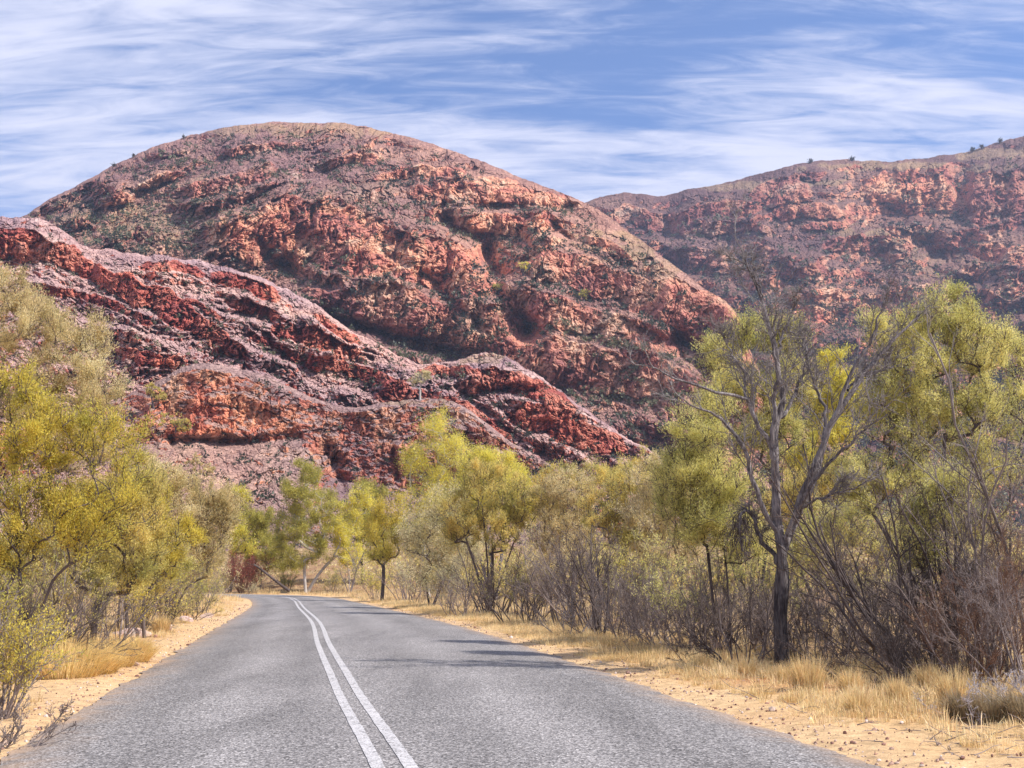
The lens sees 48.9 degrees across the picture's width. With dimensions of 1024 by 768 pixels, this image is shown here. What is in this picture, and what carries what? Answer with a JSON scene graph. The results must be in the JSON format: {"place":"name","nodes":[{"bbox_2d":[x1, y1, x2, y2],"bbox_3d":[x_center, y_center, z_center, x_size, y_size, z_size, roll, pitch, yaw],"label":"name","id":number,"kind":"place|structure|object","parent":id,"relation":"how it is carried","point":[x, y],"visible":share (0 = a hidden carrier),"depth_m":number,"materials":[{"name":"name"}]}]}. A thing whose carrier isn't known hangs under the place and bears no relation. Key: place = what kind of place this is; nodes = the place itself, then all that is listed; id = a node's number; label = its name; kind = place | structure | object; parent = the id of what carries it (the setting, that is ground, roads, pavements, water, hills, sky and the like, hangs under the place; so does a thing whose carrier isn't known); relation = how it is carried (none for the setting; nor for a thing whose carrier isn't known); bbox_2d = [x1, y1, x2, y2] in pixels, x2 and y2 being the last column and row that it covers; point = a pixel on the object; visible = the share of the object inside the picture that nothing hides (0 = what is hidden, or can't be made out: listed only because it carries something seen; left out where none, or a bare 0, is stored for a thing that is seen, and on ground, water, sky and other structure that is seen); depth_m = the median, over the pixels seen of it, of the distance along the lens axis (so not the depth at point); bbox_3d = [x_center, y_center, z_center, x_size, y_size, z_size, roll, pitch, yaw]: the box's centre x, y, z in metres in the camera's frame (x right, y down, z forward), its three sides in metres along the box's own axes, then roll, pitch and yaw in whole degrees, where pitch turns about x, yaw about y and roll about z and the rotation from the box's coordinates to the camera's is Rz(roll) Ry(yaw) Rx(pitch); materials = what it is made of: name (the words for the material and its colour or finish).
{"place":"outdoors","nodes":[
{"label":"outdoors","id":0,"kind":"place"},
{"bbox_2d":[0,362,731,551],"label":"cliff","id":1,"kind":"structure","parent":0,"point":[207,411],"depth_m":219.97,"materials":[{"name":"brown stone"}]},
{"bbox_2d":[0,372,748,552],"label":"hill scrub","id":2,"kind":"object","parent":1,"relation":"on","point":[288,473],"visible":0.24,"depth_m":206.43,"materials":[{"name":"green plant"}]},
{"bbox_2d":[0,216,787,545],"bbox_3d":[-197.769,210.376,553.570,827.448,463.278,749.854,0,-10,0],"label":"front ridge","id":3,"kind":"structure","parent":0,"point":[22,240],"depth_m":308.02,"materials":[{"name":"brown stone"}]},
{"bbox_2d":[0,226,783,530],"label":"hill scrub","id":4,"kind":"object","parent":3,"relation":"on","point":[421,377],"visible":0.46,"depth_m":303.81,"materials":[{"name":"green plant"}]},
{"bbox_2d":[0,593,882,767],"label":"road","id":5,"kind":"structure","parent":0,"point":[250,687],"depth_m":13.36,"materials":[{"name":"grey asphalt"}]},
{"bbox_2d":[232,594,384,767],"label":"road marking","id":6,"kind":"object","parent":5,"relation":"on","point":[374,759],"visible":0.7,"depth_m":13.11,"materials":[{"name":"white paint"}]},
{"bbox_2d":[270,595,418,767],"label":"road marking","id":7,"kind":"object","parent":5,"relation":"on","point":[400,751],"visible":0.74,"depth_m":13.10,"materials":[{"name":"white paint"}]},
{"bbox_2d":[23,121,866,545],"bbox_3d":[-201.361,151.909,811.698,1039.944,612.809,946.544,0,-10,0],"label":"hill","id":8,"kind":"structure","parent":0,"point":[435,259],"depth_m":519.67,"materials":[{"name":"brown stone"}]},
{"bbox_2d":[22,129,865,545],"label":"hill scrub","id":9,"kind":"object","parent":8,"relation":"on","point":[374,267],"visible":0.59,"depth_m":517.05,"materials":[{"name":"green plant"}]},
{"bbox_2d":[0,546,1023,767],"bbox_3d":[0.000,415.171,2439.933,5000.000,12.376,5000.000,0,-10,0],"label":"ground","id":10,"kind":"structure","parent":0,"point":[910,744],"depth_m":15.33,"materials":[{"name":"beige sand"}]},
{"bbox_2d":[0,694,82,752],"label":"dead shrub","id":11,"kind":"object","parent":10,"relation":"on","point":[18,728],"visible":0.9,"depth_m":11.01,"materials":[{"name":"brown plant"}]},
{"bbox_2d":[0,569,87,719],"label":"cassia bush","id":12,"kind":"object","parent":10,"relation":"on","point":[23,667],"visible":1,"depth_m":13.11,"materials":[{"name":"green plant"}]},
{"bbox_2d":[0,537,120,642],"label":"verge shrub","id":13,"kind":"object","parent":10,"relation":"on","point":[99,596],"visible":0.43,"depth_m":22.14,"materials":[{"name":"green plant"}]},
{"bbox_2d":[0,557,128,653],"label":"dead shrub","id":14,"kind":"object","parent":10,"relation":"on","point":[66,609],"visible":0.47,"depth_m":19.12,"materials":[{"name":"brown plant"}]},
{"bbox_2d":[13,524,115,639],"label":"verge shrub","id":15,"kind":"object","parent":10,"relation":"on","point":[56,580],"visible":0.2,"depth_m":26.43,"materials":[{"name":"green plant"}]},
{"bbox_2d":[0,634,129,679],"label":"spinifex mound","id":16,"kind":"object","parent":10,"relation":"on","point":[73,669],"visible":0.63,"depth_m":18.23,"materials":[{"name":"beige plant"}]},
{"bbox_2d":[0,261,137,615],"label":"acacia tree","id":17,"kind":"object","parent":10,"relation":"on","point":[57,329],"visible":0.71,"depth_m":27.20,"materials":[{"name":"green plant"}]},
{"bbox_2d":[0,354,157,674],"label":"acacia tree","id":18,"kind":"object","parent":10,"relation":"on","point":[38,426],"visible":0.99,"depth_m":18.37,"materials":[{"name":"green plant"}]},
{"bbox_2d":[0,576,161,671],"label":"dead shrub","id":19,"kind":"object","parent":10,"relation":"on","point":[32,607],"visible":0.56,"depth_m":20.12,"materials":[{"name":"brown plant"}]},
{"bbox_2d":[1,514,202,630],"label":"acacia tree","id":20,"kind":"object","parent":10,"relation":"on","point":[188,563],"visible":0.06,"depth_m":32.37,"materials":[{"name":"green plant"}]},
{"bbox_2d":[31,453,186,641],"bbox_3d":[-8.514,3.587,23.852,3.292,4.558,2.161,0,-10,0],"label":"acacia tree","id":21,"kind":"object","parent":10,"relation":"on","point":[143,571],"visible":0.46,"depth_m":23.66,"materials":[{"name":"green plant"}]},
{"bbox_2d":[53,543,205,640],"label":"verge shrub","id":22,"kind":"object","parent":10,"relation":"on","point":[136,601],"visible":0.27,"depth_m":27.96,"materials":[{"name":"green plant"}]},
{"bbox_2d":[92,473,211,637],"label":"acacia tree","id":23,"kind":"object","parent":10,"relation":"on","point":[174,557],"visible":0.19,"depth_m":30.57,"materials":[{"name":"green plant"}]},
{"bbox_2d":[118,569,197,629],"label":"bush","id":24,"kind":"object","parent":10,"relation":"on","point":[165,609],"visible":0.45,"depth_m":33.45,"materials":[{"name":"green plant"}]},
{"bbox_2d":[109,447,249,623],"bbox_3d":[-11.302,5.161,37.586,5.161,6.062,3.381,0,-10,0],"label":"acacia tree","id":25,"kind":"object","parent":10,"relation":"on","point":[214,511],"visible":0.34,"depth_m":37.48,"materials":[{"name":"green plant"}]},
{"bbox_2d":[123,533,238,621],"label":"verge shrub","id":26,"kind":"object","parent":10,"relation":"on","point":[187,596],"visible":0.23,"depth_m":36.48,"materials":[{"name":"green plant"}]},
{"bbox_2d":[210,482,261,591],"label":"gum tree","id":27,"kind":"object","parent":10,"relation":"on","point":[241,530],"visible":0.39,"depth_m":120.60,"materials":[{"name":"green plant"}]},
{"bbox_2d":[221,545,277,593],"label":"red bush","id":28,"kind":"object","parent":10,"relation":"on","point":[250,573],"visible":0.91,"depth_m":115.11,"materials":[{"name":"orange plant"}]},
{"bbox_2d":[236,502,301,588],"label":"gum tree","id":29,"kind":"object","parent":10,"relation":"on","point":[256,520],"visible":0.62,"depth_m":124.44,"materials":[{"name":"green plant"}]},
{"bbox_2d":[264,456,345,592],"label":"gum tree","id":30,"kind":"object","parent":10,"relation":"on","point":[318,541],"visible":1,"depth_m":116.69,"materials":[{"name":"green plant"}]},
{"bbox_2d":[307,483,376,591],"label":"gum tree","id":31,"kind":"object","parent":10,"relation":"on","point":[341,539],"visible":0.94,"depth_m":117.85,"materials":[{"name":"green plant"}]},
{"bbox_2d":[310,476,394,583],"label":"gum tree","id":32,"kind":"object","parent":10,"relation":"on","point":[328,494],"visible":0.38,"depth_m":127.25,"materials":[{"name":"green plant"}]},
{"bbox_2d":[355,488,407,599],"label":"tree","id":33,"kind":"object","parent":10,"relation":"on","point":[378,520],"visible":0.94,"depth_m":77.14,"materials":[{"name":"green plant"}]},
{"bbox_2d":[390,404,474,596],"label":"gum tree","id":34,"kind":"object","parent":10,"relation":"on","point":[437,429],"visible":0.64,"depth_m":91.97,"materials":[{"name":"green plant"}]},
{"bbox_2d":[391,478,490,606],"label":"willow like tree","id":35,"kind":"object","parent":10,"relation":"on","point":[414,536],"visible":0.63,"depth_m":59.05,"materials":[{"name":"green plant"}]},
{"bbox_2d":[422,544,488,610],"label":"verge shrub","id":36,"kind":"object","parent":10,"relation":"on","point":[455,564],"visible":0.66,"depth_m":51.97,"materials":[{"name":"green plant"}]},
{"bbox_2d":[426,568,530,616],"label":"dead shrub","id":37,"kind":"object","parent":10,"relation":"on","point":[449,601],"visible":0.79,"depth_m":45.84,"materials":[{"name":"grey plant"}]},
{"bbox_2d":[425,440,539,599],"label":"gum tree","id":38,"kind":"object","parent":10,"relation":"on","point":[490,455],"visible":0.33,"depth_m":75.50,"materials":[{"name":"green plant"}]},
{"bbox_2d":[431,454,552,610],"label":"wattle tree","id":39,"kind":"object","parent":10,"relation":"on","point":[455,527],"visible":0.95,"depth_m":49.46,"materials":[{"name":"green plant"}]},
{"bbox_2d":[436,532,547,614],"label":"dead shrub","id":40,"kind":"object","parent":10,"relation":"on","point":[482,577],"visible":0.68,"depth_m":47.12,"materials":[{"name":"grey plant"}]},
{"bbox_2d":[0,547,1023,754],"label":"dry grass","id":41,"kind":"structure","parent":10,"relation":"on","point":[523,628],"depth_m":20.53,"materials":[{"name":"beige plant"}]},
{"bbox_2d":[467,547,556,615],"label":"verge shrub","id":42,"kind":"object","parent":10,"relation":"on","point":[507,582],"visible":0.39,"depth_m":45.22,"materials":[{"name":"green plant"}]},
{"bbox_2d":[4,608,1023,764],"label":"fallen twigs","id":43,"kind":"object","parent":10,"relation":"on","point":[833,707],"visible":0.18,"depth_m":12.18,"materials":[{"name":"brown wood"}]},
{"bbox_2d":[455,553,576,622],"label":"dead shrub","id":44,"kind":"object","parent":10,"relation":"on","point":[499,606],"visible":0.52,"depth_m":39.04,"materials":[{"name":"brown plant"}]},
{"bbox_2d":[491,522,572,614],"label":"verge shrub","id":45,"kind":"object","parent":10,"relation":"on","point":[532,554],"visible":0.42,"depth_m":46.30,"materials":[{"name":"green plant"}]},
{"bbox_2d":[44,515,1021,588],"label":"distant scrub","id":46,"kind":"object","parent":10,"relation":"on","point":[276,574],"visible":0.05,"depth_m":122.30,"materials":[{"name":"green plant"}]},
{"bbox_2d":[495,522,626,625],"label":"dead shrub","id":47,"kind":"object","parent":10,"relation":"on","point":[552,611],"visible":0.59,"depth_m":38.23,"materials":[{"name":"grey plant"}]},
{"bbox_2d":[524,461,605,605],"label":"wattle tree","id":48,"kind":"object","parent":10,"relation":"on","point":[553,488],"visible":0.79,"depth_m":49.46,"materials":[{"name":"green plant"}]},
{"bbox_2d":[492,510,643,626],"bbox_3d":[1.793,5.942,36.080,4.984,3.960,7.382,0,-10,0],"label":"dead shrub","id":49,"kind":"object","parent":10,"relation":"on","point":[553,585],"visible":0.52,"depth_m":35.89,"materials":[{"name":"grey plant"}]},
{"bbox_2d":[528,506,626,633],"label":"shrub","id":50,"kind":"object","parent":10,"relation":"on","point":[596,555],"visible":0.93,"depth_m":30.82,"materials":[{"name":"grey plant"}]},
{"bbox_2d":[521,442,659,605],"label":"wattle tree","id":51,"kind":"object","parent":10,"relation":"on","point":[552,466],"visible":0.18,"depth_m":59.72,"materials":[{"name":"green plant"}]},
{"bbox_2d":[536,534,691,637],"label":"dead shrub","id":52,"kind":"object","parent":10,"relation":"on","point":[575,598],"visible":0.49,"depth_m":31.43,"materials":[{"name":"brown plant"}]},
{"bbox_2d":[572,558,681,637],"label":"dead shrub","id":53,"kind":"object","parent":10,"relation":"on","point":[603,608],"visible":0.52,"depth_m":29.48,"materials":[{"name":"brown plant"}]},
{"bbox_2d":[568,454,688,591],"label":"wattle tree","id":54,"kind":"object","parent":10,"relation":"on","point":[610,514],"visible":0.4,"depth_m":43.55,"materials":[{"name":"green plant"}]},
{"bbox_2d":[602,527,691,629],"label":"verge shrub","id":55,"kind":"object","parent":10,"relation":"on","point":[658,567],"visible":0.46,"depth_m":33.52,"materials":[{"name":"green plant"}]},
{"bbox_2d":[580,555,723,645],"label":"dead shrub","id":56,"kind":"object","parent":10,"relation":"on","point":[638,606],"visible":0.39,"depth_m":28.38,"materials":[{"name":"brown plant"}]},
{"bbox_2d":[609,557,711,646],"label":"dead shrub","id":57,"kind":"object","parent":10,"relation":"on","point":[639,617],"visible":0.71,"depth_m":26.43,"materials":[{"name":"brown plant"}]},
{"bbox_2d":[604,444,718,627],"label":"wattle tree","id":58,"kind":"object","parent":10,"relation":"on","point":[636,508],"visible":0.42,"depth_m":36.65,"materials":[{"name":"green plant"}]},
{"bbox_2d":[626,529,761,646],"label":"verge shrub","id":59,"kind":"object","parent":10,"relation":"on","point":[659,599],"visible":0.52,"depth_m":26.17,"materials":[{"name":"green plant"}]},
{"bbox_2d":[366,517,1023,601],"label":"distant scrub","id":60,"kind":"object","parent":10,"relation":"on","point":[503,563],"visible":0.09,"depth_m":81.81,"materials":[{"name":"green plant"}]},
{"bbox_2d":[626,546,773,654],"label":"dead shrub","id":61,"kind":"object","parent":10,"relation":"on","point":[700,614],"visible":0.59,"depth_m":24.17,"materials":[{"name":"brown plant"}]},
{"bbox_2d":[638,380,775,654],"bbox_3d":[4.126,2.765,23.226,3.038,5.902,2.296,0,-10,0],"label":"wattle tree","id":62,"kind":"object","parent":10,"relation":"on","point":[710,488],"visible":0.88,"depth_m":23.23,"materials":[{"name":"green plant"}]},
{"bbox_2d":[612,550,809,654],"bbox_3d":[3.796,4.952,24.010,4.665,2.844,2.814,-9,-13,43],"label":"dead shrub","id":63,"kind":"object","parent":10,"relation":"on","point":[704,637],"visible":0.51,"depth_m":23.23,"materials":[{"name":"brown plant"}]},
{"bbox_2d":[653,572,817,655],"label":"dead shrub","id":64,"kind":"object","parent":10,"relation":"on","point":[706,611],"visible":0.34,"depth_m":23.07,"materials":[{"name":"brown plant"}]},
{"bbox_2d":[666,553,828,665],"bbox_3d":[4.187,4.250,20.471,2.899,2.474,2.870,0,-10,0],"label":"dead shrub","id":65,"kind":"object","parent":10,"relation":"on","point":[765,632],"visible":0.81,"depth_m":20.21,"materials":[{"name":"brown plant"}]},
{"bbox_2d":[684,304,826,645],"bbox_3d":[5.933,2.127,26.924,3.464,8.429,2.437,0,-10,0],"label":"wattle tree","id":66,"kind":"object","parent":10,"relation":"on","point":[787,421],"visible":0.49,"depth_m":27.25,"materials":[{"name":"green plant"}]},
{"bbox_2d":[691,513,827,648],"bbox_3d":[5.586,4.545,25.892,3.128,3.265,2.814,-9,-13,42],"label":"verge shrub","id":67,"kind":"object","parent":10,"relation":"on","point":[766,577],"visible":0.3,"depth_m":25.58,"materials":[{"name":"green plant"}]},
{"bbox_2d":[617,190,950,668],"bbox_3d":[5.053,0.619,20.027,6.516,9.044,3.031,0,-10,0],"label":"dead tree","id":68,"kind":"object","parent":10,"relation":"on","point":[781,586],"visible":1,"depth_m":19.93,"materials":[{"name":"grey plant"}]},
{"bbox_2d":[775,651,834,690],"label":"grass tussock","id":69,"kind":"object","parent":10,"relation":"on","point":[805,675],"depth_m":16.01,"materials":[{"name":"beige plant"}]},
{"bbox_2d":[746,522,869,640],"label":"verge shrub","id":70,"kind":"object","parent":10,"relation":"on","point":[816,559],"visible":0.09,"depth_m":28.53,"materials":[{"name":"green plant"}]},
{"bbox_2d":[730,564,892,659],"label":"dead shrub","id":71,"kind":"object","parent":10,"relation":"on","point":[799,630],"visible":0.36,"depth_m":22.07,"materials":[{"name":"brown plant"}]},
{"bbox_2d":[753,444,873,628],"bbox_3d":[8.915,4.473,32.648,4.232,5.565,2.294,0,-10,0],"label":"wattle tree","id":72,"kind":"object","parent":10,"relation":"on","point":[789,484],"visible":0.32,"depth_m":32.67,"materials":[{"name":"green plant"}]},
{"bbox_2d":[779,338,870,613],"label":"wattle tree","id":73,"kind":"object","parent":10,"relation":"on","point":[837,430],"visible":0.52,"depth_m":42.18,"materials":[{"name":"green plant"}]},
{"bbox_2d":[735,561,926,667],"bbox_3d":[5.844,4.916,20.774,3.566,3.279,3.210,-3,-10,17],"label":"dead shrub","id":74,"kind":"object","parent":10,"relation":"on","point":[817,634],"visible":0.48,"depth_m":21.07,"materials":[{"name":"brown plant"}]},
{"bbox_2d":[745,395,945,674],"bbox_3d":[5.561,2.612,19.641,3.341,4.927,3.747,0,-10,0],"label":"dead tree","id":75,"kind":"object","parent":10,"relation":"on","point":[840,572],"visible":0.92,"depth_m":19.14,"materials":[{"name":"brown plant"}]},
{"bbox_2d":[774,488,917,631],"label":"wattle tree","id":76,"kind":"object","parent":10,"relation":"on","point":[846,519],"visible":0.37,"depth_m":29.58,"materials":[{"name":"green plant"}]},
{"bbox_2d":[772,563,956,683],"bbox_3d":[5.836,4.381,18.271,4.120,2.957,4.276,0,-10,0],"label":"dead shrub","id":77,"kind":"object","parent":10,"relation":"on","point":[893,622],"visible":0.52,"depth_m":17.92,"materials":[{"name":"brown plant"}]},
{"bbox_2d":[789,519,990,664],"bbox_3d":[7.098,4.052,21.333,3.981,3.043,5.037,0,-10,0],"label":"dead shrub","id":78,"kind":"object","parent":10,"relation":"on","point":[861,642],"visible":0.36,"depth_m":21.64,"materials":[{"name":"brown plant"}]},
{"bbox_2d":[775,513,1008,655],"bbox_3d":[8.147,4.082,23.211,4.074,3.220,4.268,3,-10,-18],"label":"shrub","id":79,"kind":"object","parent":10,"relation":"on","point":[849,556],"visible":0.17,"depth_m":23.68,"materials":[{"name":"brown plant"}]},
{"bbox_2d":[823,520,1023,656],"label":"dead shrub","id":80,"kind":"object","parent":10,"relation":"on","point":[852,576],"visible":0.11,"depth_m":21.40,"materials":[{"name":"brown plant"}]},
{"bbox_2d":[824,612,1023,690],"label":"dead shrub","id":81,"kind":"object","parent":10,"relation":"on","point":[899,662],"visible":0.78,"depth_m":16.65,"materials":[{"name":"brown plant"}]},
{"bbox_2d":[824,477,1023,660],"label":"dead shrub","id":82,"kind":"object","parent":10,"relation":"on","point":[874,574],"visible":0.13,"depth_m":22.07,"materials":[{"name":"brown plant"}]},
{"bbox_2d":[826,271,1022,649],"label":"wattle tree","id":83,"kind":"object","parent":10,"relation":"on","point":[967,400],"visible":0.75,"depth_m":24.10,"materials":[{"name":"green plant"}]},
{"bbox_2d":[835,450,1023,668],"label":"dead tree","id":84,"kind":"object","parent":10,"relation":"on","point":[933,573],"visible":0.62,"depth_m":19.85,"materials":[{"name":"brown plant"}]},
{"bbox_2d":[884,454,997,663],"bbox_3d":[7.824,3.225,20.314,2.092,3.964,1.528,0,-10,0],"label":"wattle tree","id":85,"kind":"object","parent":10,"relation":"on","point":[929,493],"visible":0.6,"depth_m":20.24,"materials":[{"name":"green plant"}]},
{"bbox_2d":[875,462,1023,669],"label":"dead shrub","id":86,"kind":"object","parent":10,"relation":"on","point":[964,559],"visible":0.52,"depth_m":18.67,"materials":[{"name":"brown plant"}]},
{"bbox_2d":[877,388,1023,674],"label":"dead tree","id":87,"kind":"object","parent":10,"relation":"on","point":[969,525],"visible":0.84,"depth_m":18.20,"materials":[{"name":"grey plant"}]},
{"bbox_2d":[880,532,1023,697],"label":"dead shrub","id":88,"kind":"object","parent":10,"relation":"on","point":[993,612],"visible":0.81,"depth_m":16.36,"materials":[{"name":"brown plant"}]},
{"bbox_2d":[882,239,1023,650],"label":"dead tree","id":89,"kind":"object","parent":10,"relation":"on","point":[980,480],"visible":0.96,"depth_m":18.17,"materials":[{"name":"grey plant"}]},
{"bbox_2d":[923,663,987,705],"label":"grass tussock","id":90,"kind":"object","parent":10,"relation":"on","point":[948,684],"depth_m":13.92,"materials":[{"name":"beige plant"}]},
{"bbox_2d":[930,687,986,720],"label":"grass tussock","id":91,"kind":"object","parent":10,"relation":"on","point":[954,704],"depth_m":12.96,"materials":[{"name":"beige plant"}]},
{"bbox_2d":[902,526,1023,685],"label":"dead shrub","id":92,"kind":"object","parent":10,"relation":"on","point":[976,622],"visible":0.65,"depth_m":16.96,"materials":[{"name":"brown plant"}]},
{"bbox_2d":[913,669,1023,724],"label":"dead shrub","id":93,"kind":"object","parent":10,"relation":"on","point":[968,701],"visible":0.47,"depth_m":13.15,"materials":[{"name":"plant"}]},
{"bbox_2d":[917,476,1023,639],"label":"verge shrub","id":94,"kind":"object","parent":10,"relation":"on","point":[1010,542],"visible":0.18,"depth_m":25.61,"materials":[{"name":"green plant"}]},
{"bbox_2d":[932,321,1023,638],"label":"wattle tree","id":95,"kind":"object","parent":10,"relation":"on","point":[1019,351],"visible":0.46,"depth_m":28.04,"materials":[{"name":"green plant"}]},
{"bbox_2d":[953,686,1021,722],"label":"grass tussock","id":96,"kind":"object","parent":10,"relation":"on","point":[987,710],"depth_m":12.74,"materials":[{"name":"beige plant"}]},
{"bbox_2d":[980,683,1023,724],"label":"grass tussock","id":97,"kind":"object","parent":10,"relation":"on","point":[1014,707],"depth_m":12.55,"materials":[{"name":"beige plant"}]},
{"bbox_2d":[0,0,1023,217],"label":"sky","id":98,"kind":"structure","parent":0,"point":[584,101],"materials":[{"name":"blue"}]},
{"bbox_2d":[585,136,1023,545],"bbox_3d":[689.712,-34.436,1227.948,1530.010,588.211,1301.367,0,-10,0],"label":"hill","id":99,"kind":"structure","parent":0,"point":[806,182],"depth_m":1094.89,"materials":[{"name":"brown stone"}]},
{"bbox_2d":[606,154,1023,542],"bbox_3d":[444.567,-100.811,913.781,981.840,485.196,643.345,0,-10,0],"label":"hill scrub","id":100,"kind":"object","parent":99,"relation":"on","point":[850,328],"visible":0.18,"depth_m":976.95,"materials":[{"name":"green plant"}]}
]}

